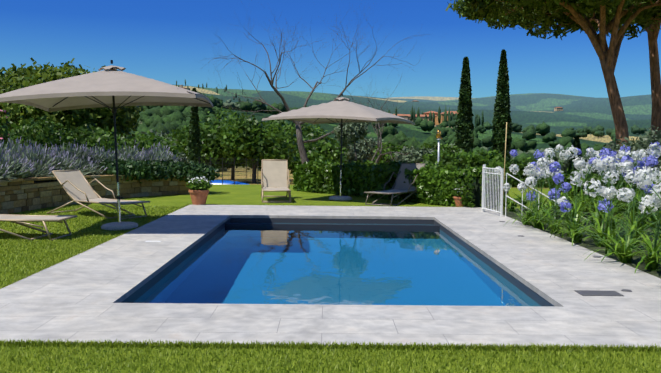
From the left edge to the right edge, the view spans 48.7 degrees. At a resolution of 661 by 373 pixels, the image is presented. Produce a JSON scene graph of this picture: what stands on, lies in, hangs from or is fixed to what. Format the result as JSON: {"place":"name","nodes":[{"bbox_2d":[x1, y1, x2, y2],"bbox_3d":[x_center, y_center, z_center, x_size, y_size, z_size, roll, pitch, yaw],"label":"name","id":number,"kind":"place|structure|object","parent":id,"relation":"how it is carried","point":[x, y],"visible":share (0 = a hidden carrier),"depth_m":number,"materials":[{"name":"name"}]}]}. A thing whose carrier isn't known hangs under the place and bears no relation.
{"place":"outdoors","nodes":[
{"label":"outdoors","id":0,"kind":"place"},
{"bbox_2d":[0,137,181,175],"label":"lavender spikes","id":1,"kind":"object","parent":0,"point":[30,165],"visible":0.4,"depth_m":17.82,"materials":[{"name":"purple plant"}]},
{"bbox_2d":[31,179,188,193],"bbox_3d":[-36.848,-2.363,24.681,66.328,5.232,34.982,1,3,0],"label":"soil bed","id":2,"kind":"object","parent":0,"point":[41,181],"depth_m":16.17,"materials":[{"name":"brown soil"}]},
{"bbox_2d":[0,57,144,148],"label":"citrus tree","id":3,"kind":"object","parent":2,"relation":"on","point":[13,79],"visible":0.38,"depth_m":23.66,"materials":[{"name":"green plant"}]},
{"bbox_2d":[0,140,176,181],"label":"lavender","id":4,"kind":"object","parent":2,"relation":"on","point":[46,172],"depth_m":17.11,"materials":[{"name":"purple plant"}]},
{"bbox_2d":[0,115,182,156],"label":"terrace shrubs","id":5,"kind":"object","parent":2,"relation":"on","point":[144,140],"visible":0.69,"depth_m":21.61,"materials":[{"name":"green plant"}]},
{"bbox_2d":[93,158,221,184],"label":"juniper shrubs","id":6,"kind":"object","parent":2,"relation":"on","point":[154,170],"visible":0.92,"depth_m":19.81,"materials":[{"name":"green plant"}]},
{"bbox_2d":[0,85,660,372],"bbox_3d":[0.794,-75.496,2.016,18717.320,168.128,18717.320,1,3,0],"label":"ground","id":7,"kind":"structure","parent":0,"point":[536,109],"depth_m":24.46,"materials":[{"name":"green plant"}]},
{"bbox_2d":[0,214,76,240],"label":"lounger","id":8,"kind":"object","parent":7,"relation":"on","point":[19,219],"visible":0.94,"depth_m":11.03,"materials":[{"name":"beige"}]},
{"bbox_2d":[0,175,194,213],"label":"stone wall","id":9,"kind":"structure","parent":7,"relation":"on","point":[20,195],"depth_m":16.33,"materials":[{"name":"beige stone"}]},
{"bbox_2d":[47,170,149,219],"bbox_3d":[-4.571,0.139,14.366,2.132,0.875,0.728,2,4,30],"label":"lounger","id":10,"kind":"object","parent":7,"relation":"on","point":[76,186],"visible":0.92,"depth_m":14.52,"materials":[{"name":"beige fabric"}]},
{"bbox_2d":[0,60,212,230],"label":"umbrella","id":11,"kind":"object","parent":7,"relation":"on","point":[110,86],"visible":1,"depth_m":11.46,"materials":[{"name":"fabric"}]},
{"bbox_2d":[127,129,169,146],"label":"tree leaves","id":12,"kind":"object","parent":7,"relation":"on","point":[151,131],"depth_m":68.03,"materials":[{"name":"green plant"}]},
{"bbox_2d":[130,133,177,151],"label":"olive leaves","id":13,"kind":"object","parent":7,"relation":"on","point":[163,140],"visible":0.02,"depth_m":33.21,"materials":[{"name":"green plant"}]},
{"bbox_2d":[145,129,187,149],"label":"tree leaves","id":14,"kind":"object","parent":7,"relation":"on","point":[169,135],"visible":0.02,"depth_m":81.05,"materials":[{"name":"green plant"}]},
{"bbox_2d":[173,151,189,162],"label":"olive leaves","id":15,"kind":"object","parent":7,"relation":"on","point":[183,158],"visible":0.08,"depth_m":39.06,"materials":[{"name":"green plant"}]},
{"bbox_2d":[187,87,201,162],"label":"cypress","id":16,"kind":"object","parent":7,"relation":"on","point":[194,144],"depth_m":54.70,"materials":[{"name":"green plant"}]},
{"bbox_2d":[165,121,244,170],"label":"tree leaves","id":17,"kind":"object","parent":7,"relation":"on","point":[210,138],"depth_m":59.05,"materials":[{"name":"green plant"}]},
{"bbox_2d":[199,107,248,179],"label":"tree leaves","id":18,"kind":"object","parent":7,"relation":"on","point":[222,114],"depth_m":68.29,"materials":[{"name":"green plant"}]},
{"bbox_2d":[199,157,257,183],"bbox_3d":[-4.251,-0.538,30.577,2.557,1.408,0.060,-1,4,-23],"label":"wire fence","id":19,"kind":"object","parent":7,"relation":"on","point":[231,169],"visible":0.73,"depth_m":30.65,"materials":[{"name":"grey"}]},
{"bbox_2d":[211,180,246,183],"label":"swimming pool","id":20,"kind":"structure","parent":7,"relation":"on","point":[220,182],"depth_m":30.91,"materials":[{"name":"blue liquid"}]},
{"bbox_2d":[218,111,298,182],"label":"tree leaves","id":21,"kind":"object","parent":7,"relation":"on","point":[249,139],"depth_m":55.86,"materials":[{"name":"green plant"}]},
{"bbox_2d":[261,159,290,202],"bbox_3d":[-1.413,-0.165,18.758,0.728,1.026,2.132,0,3,-6],"label":"lounger","id":22,"kind":"object","parent":7,"relation":"on","point":[274,175],"visible":1,"depth_m":19.21,"materials":[{"name":"beige fabric"}]},
{"bbox_2d":[259,120,323,160],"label":"tree leaves","id":23,"kind":"object","parent":7,"relation":"on","point":[281,122],"visible":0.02,"depth_m":66.02,"materials":[{"name":"green plant"}]},
{"bbox_2d":[194,2,424,163],"bbox_3d":[-0.267,-3.992,33.252,11.960,9.393,8.342,-1,4,-18],"label":"bare tree","id":24,"kind":"object","parent":7,"relation":"on","point":[302,150],"visible":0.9,"depth_m":33.05,"materials":[{"name":"grey plant"}]},
{"bbox_2d":[283,123,336,142],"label":"tree leaves","id":25,"kind":"object","parent":7,"relation":"on","point":[306,128],"visible":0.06,"depth_m":73.74,"materials":[{"name":"green plant"}]},
{"bbox_2d":[288,138,348,173],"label":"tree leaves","id":26,"kind":"object","parent":7,"relation":"on","point":[325,151],"visible":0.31,"depth_m":60.61,"materials":[{"name":"green plant"}]},
{"bbox_2d":[176,80,483,127],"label":"trees","id":27,"kind":"object","parent":7,"relation":"on","point":[451,117],"visible":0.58,"depth_m":674.03,"materials":[{"name":"green plant"}]},
{"bbox_2d":[0,205,660,348],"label":"pool deck","id":28,"kind":"structure","parent":7,"relation":"on","point":[82,296],"depth_m":6.45,"materials":[{"name":"stone"}]},
{"bbox_2d":[186,176,212,204],"bbox_3d":[-3.033,0.086,16.867,0.613,0.660,0.625,1,3,0],"label":"pot","id":29,"kind":"object","parent":28,"relation":"on","point":[198,197],"depth_m":16.74,"materials":[{"name":"orange ceramic"}]},
{"bbox_2d":[121,218,553,305],"bbox_3d":[0.045,1.735,10.571,4.638,1.716,8.608,1,3,0],"label":"pool shell","id":30,"kind":"object","parent":28,"relation":"in","point":[528,291],"visible":0.04,"depth_m":11.34},
{"bbox_2d":[132,222,540,305],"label":"pool water","id":31,"kind":"structure","parent":30,"relation":"in","point":[320,266],"depth_m":9.03,"materials":[{"name":"blue liquid"}]},
{"bbox_2d":[145,221,631,295],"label":"deck fittings","id":32,"kind":"object","parent":28,"relation":"on","point":[595,293],"visible":1,"depth_m":7.15,"materials":[{"name":"dark grey metal"},{"name":"grey plastic"}]},
{"bbox_2d":[0,204,660,372],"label":"lawn grass","id":33,"kind":"structure","parent":7,"relation":"on","point":[353,347],"depth_m":5.12,"materials":[{"name":"green plant"}]},
{"bbox_2d":[262,94,414,200],"bbox_3d":[0.280,-1.015,18.825,3.011,2.740,3.011,2,4,24],"label":"umbrella","id":34,"kind":"object","parent":7,"relation":"on","point":[340,110],"visible":0.96,"depth_m":18.06,"materials":[{"name":"fabric"}]},
{"bbox_2d":[41,90,649,169],"bbox_3d":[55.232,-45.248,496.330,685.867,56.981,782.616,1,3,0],"label":"woods","id":35,"kind":"object","parent":7,"relation":"on","point":[165,119],"visible":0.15,"depth_m":487.17,"materials":[{"name":"green plant"}]},
{"bbox_2d":[98,99,595,173],"bbox_3d":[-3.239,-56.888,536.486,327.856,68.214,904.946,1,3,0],"label":"trees","id":36,"kind":"object","parent":7,"relation":"on","point":[233,106],"visible":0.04,"depth_m":334.94,"materials":[{"name":"green plant"}]},
{"bbox_2d":[330,122,370,160],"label":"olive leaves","id":37,"kind":"object","parent":7,"relation":"on","point":[356,131],"depth_m":21.18,"materials":[{"name":"green plant"}]},
{"bbox_2d":[337,143,367,162],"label":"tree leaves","id":38,"kind":"object","parent":7,"relation":"on","point":[361,153],"visible":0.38,"depth_m":68.83,"materials":[{"name":"green plant"}]},
{"bbox_2d":[179,85,562,127],"bbox_3d":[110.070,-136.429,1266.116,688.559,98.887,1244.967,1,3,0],"label":"buildings","id":39,"kind":"structure","parent":7,"relation":"on","point":[406,116],"depth_m":698.47,"materials":[{"name":"brown"}]},
{"bbox_2d":[371,142,415,165],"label":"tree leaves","id":40,"kind":"object","parent":7,"relation":"on","point":[392,149],"visible":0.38,"depth_m":68.16,"materials":[{"name":"green plant"}]},
{"bbox_2d":[364,163,424,205],"bbox_3d":[1.676,-0.076,18.116,0.728,0.982,2.132,3,4,35],"label":"lounger","id":41,"kind":"object","parent":7,"relation":"on","point":[399,187],"visible":0.88,"depth_m":18.43,"materials":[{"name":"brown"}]},
{"bbox_2d":[292,158,508,207],"bbox_3d":[1.613,-0.191,19.875,1.632,1.158,7.765,-2,4,-37],"label":"hedge","id":42,"kind":"object","parent":7,"relation":"on","point":[377,176],"depth_m":19.06,"materials":[{"name":"green plant"}]},
{"bbox_2d":[394,145,434,162],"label":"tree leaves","id":43,"kind":"object","parent":7,"relation":"on","point":[415,157],"visible":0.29,"depth_m":60.41,"materials":[{"name":"green plant"}]},
{"bbox_2d":[418,142,461,153],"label":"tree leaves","id":44,"kind":"object","parent":7,"relation":"on","point":[448,148],"visible":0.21,"depth_m":77.43,"materials":[{"name":"green plant"}]},
{"bbox_2d":[420,150,489,168],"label":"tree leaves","id":45,"kind":"object","parent":7,"relation":"on","point":[463,160],"visible":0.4,"depth_m":57.98,"materials":[{"name":"green plant"}]},
{"bbox_2d":[453,56,474,152],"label":"cypress tree","id":46,"kind":"object","parent":7,"relation":"on","point":[464,134],"visible":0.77,"depth_m":89.49,"materials":[{"name":"green plant"}]},
{"bbox_2d":[475,148,505,164],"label":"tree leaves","id":47,"kind":"object","parent":7,"relation":"on","point":[490,155],"visible":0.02,"depth_m":61.77,"materials":[{"name":"green plant"}]},
{"bbox_2d":[491,49,511,159],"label":"cypress tree","id":48,"kind":"object","parent":7,"relation":"on","point":[501,114],"visible":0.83,"depth_m":92.43,"materials":[{"name":"green plant"}]},
{"bbox_2d":[484,156,550,187],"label":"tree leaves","id":49,"kind":"object","parent":7,"relation":"on","point":[512,182],"visible":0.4,"depth_m":55.34,"materials":[{"name":"green plant"}]},
{"bbox_2d":[482,164,587,219],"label":"gate","id":50,"kind":"structure","parent":7,"relation":"on","point":[484,171],"depth_m":15.04,"materials":[{"name":"white metal"}]},
{"bbox_2d":[529,159,564,168],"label":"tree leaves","id":51,"kind":"object","parent":7,"relation":"on","point":[535,160],"depth_m":62.63,"materials":[{"name":"green plant"}]},
{"bbox_2d":[489,208,660,277],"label":"soil bed","id":52,"kind":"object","parent":7,"relation":"on","point":[633,264],"depth_m":11.27,"materials":[{"name":"brown"}]},
{"bbox_2d":[503,122,506,209],"bbox_3d":[3.874,-0.442,16.229,0.052,1.970,0.035,1,3,0],"label":"wooden pole","id":53,"kind":"object","parent":52,"relation":"on","point":[504,162],"visible":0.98,"depth_m":16.22,"materials":[{"name":"brown wood"}]},
{"bbox_2d":[496,143,660,284],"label":"agapanthus","id":54,"kind":"object","parent":52,"relation":"on","point":[645,221],"depth_m":11.53,"materials":[{"name":"white plant"}]},
{"bbox_2d":[545,168,660,216],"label":"hedge","id":55,"kind":"object","parent":52,"relation":"on","point":[567,175],"depth_m":16.03,"materials":[{"name":"green plant"}]},
{"bbox_2d":[567,135,583,171],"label":"cypress tree","id":56,"kind":"object","parent":7,"relation":"on","point":[576,143],"depth_m":43.37,"materials":[{"name":"green plant"}]},
{"bbox_2d":[493,0,660,148],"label":"pine","id":57,"kind":"object","parent":7,"relation":"on","point":[607,56],"visible":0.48,"depth_m":35.08,"materials":[{"name":"brown plant"}]},
{"bbox_2d":[445,0,660,39],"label":"pine needles","id":58,"kind":"object","parent":57,"relation":"on","point":[479,10],"visible":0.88,"depth_m":36.73,"materials":[{"name":"green plant"}]},
{"bbox_2d":[556,155,604,173],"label":"tree leaves","id":59,"kind":"object","parent":7,"relation":"on","point":[565,166],"visible":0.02,"depth_m":55.45,"materials":[{"name":"green plant"}]},
{"bbox_2d":[599,125,660,176],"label":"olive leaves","id":60,"kind":"object","parent":7,"relation":"on","point":[645,141],"visible":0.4,"depth_m":20.72,"materials":[{"name":"green plant"}]},
{"bbox_2d":[645,18,660,133],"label":"trunk","id":61,"kind":"object","parent":7,"relation":"on","point":[655,78],"visible":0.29,"depth_m":41.69,"materials":[{"name":"brown plant"}]},
{"bbox_2d":[0,0,660,97],"label":"sky","id":62,"kind":"structure","parent":0,"point":[160,40],"materials":[{"name":"blue"}]},
{"bbox_2d":[225,223,439,228],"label":"wall","id":63,"kind":"structure","parent":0,"point":[335,226],"depth_m":13.72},
{"bbox_2d":[356,137,383,162],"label":"tree leaves","id":64,"kind":"object","parent":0,"point":[368,151],"depth_m":83.81,"materials":[{"name":"green plant"}]},
{"bbox_2d":[436,129,441,162],"bbox_3d":[3.586,-0.914,24.207,0.217,1.970,0.166,1,3,0],"label":"lamp post","id":65,"kind":"object","parent":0,"point":[438,134],"visible":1,"depth_m":24.15,"materials":[{"name":"grey metal"}]},
{"bbox_2d":[452,187,468,206],"bbox_3d":[3.045,0.239,17.110,0.451,0.491,0.474,1,3,0],"label":"pot","id":66,"kind":"object","parent":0,"point":[457,200],"depth_m":17.00,"materials":[{"name":"orange ceramic"}]},
{"bbox_2d":[509,142,660,212],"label":"purple flowers","id":67,"kind":"object","parent":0,"point":[652,163],"visible":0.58,"depth_m":11.80,"materials":[{"name":"plant"}]}
]}

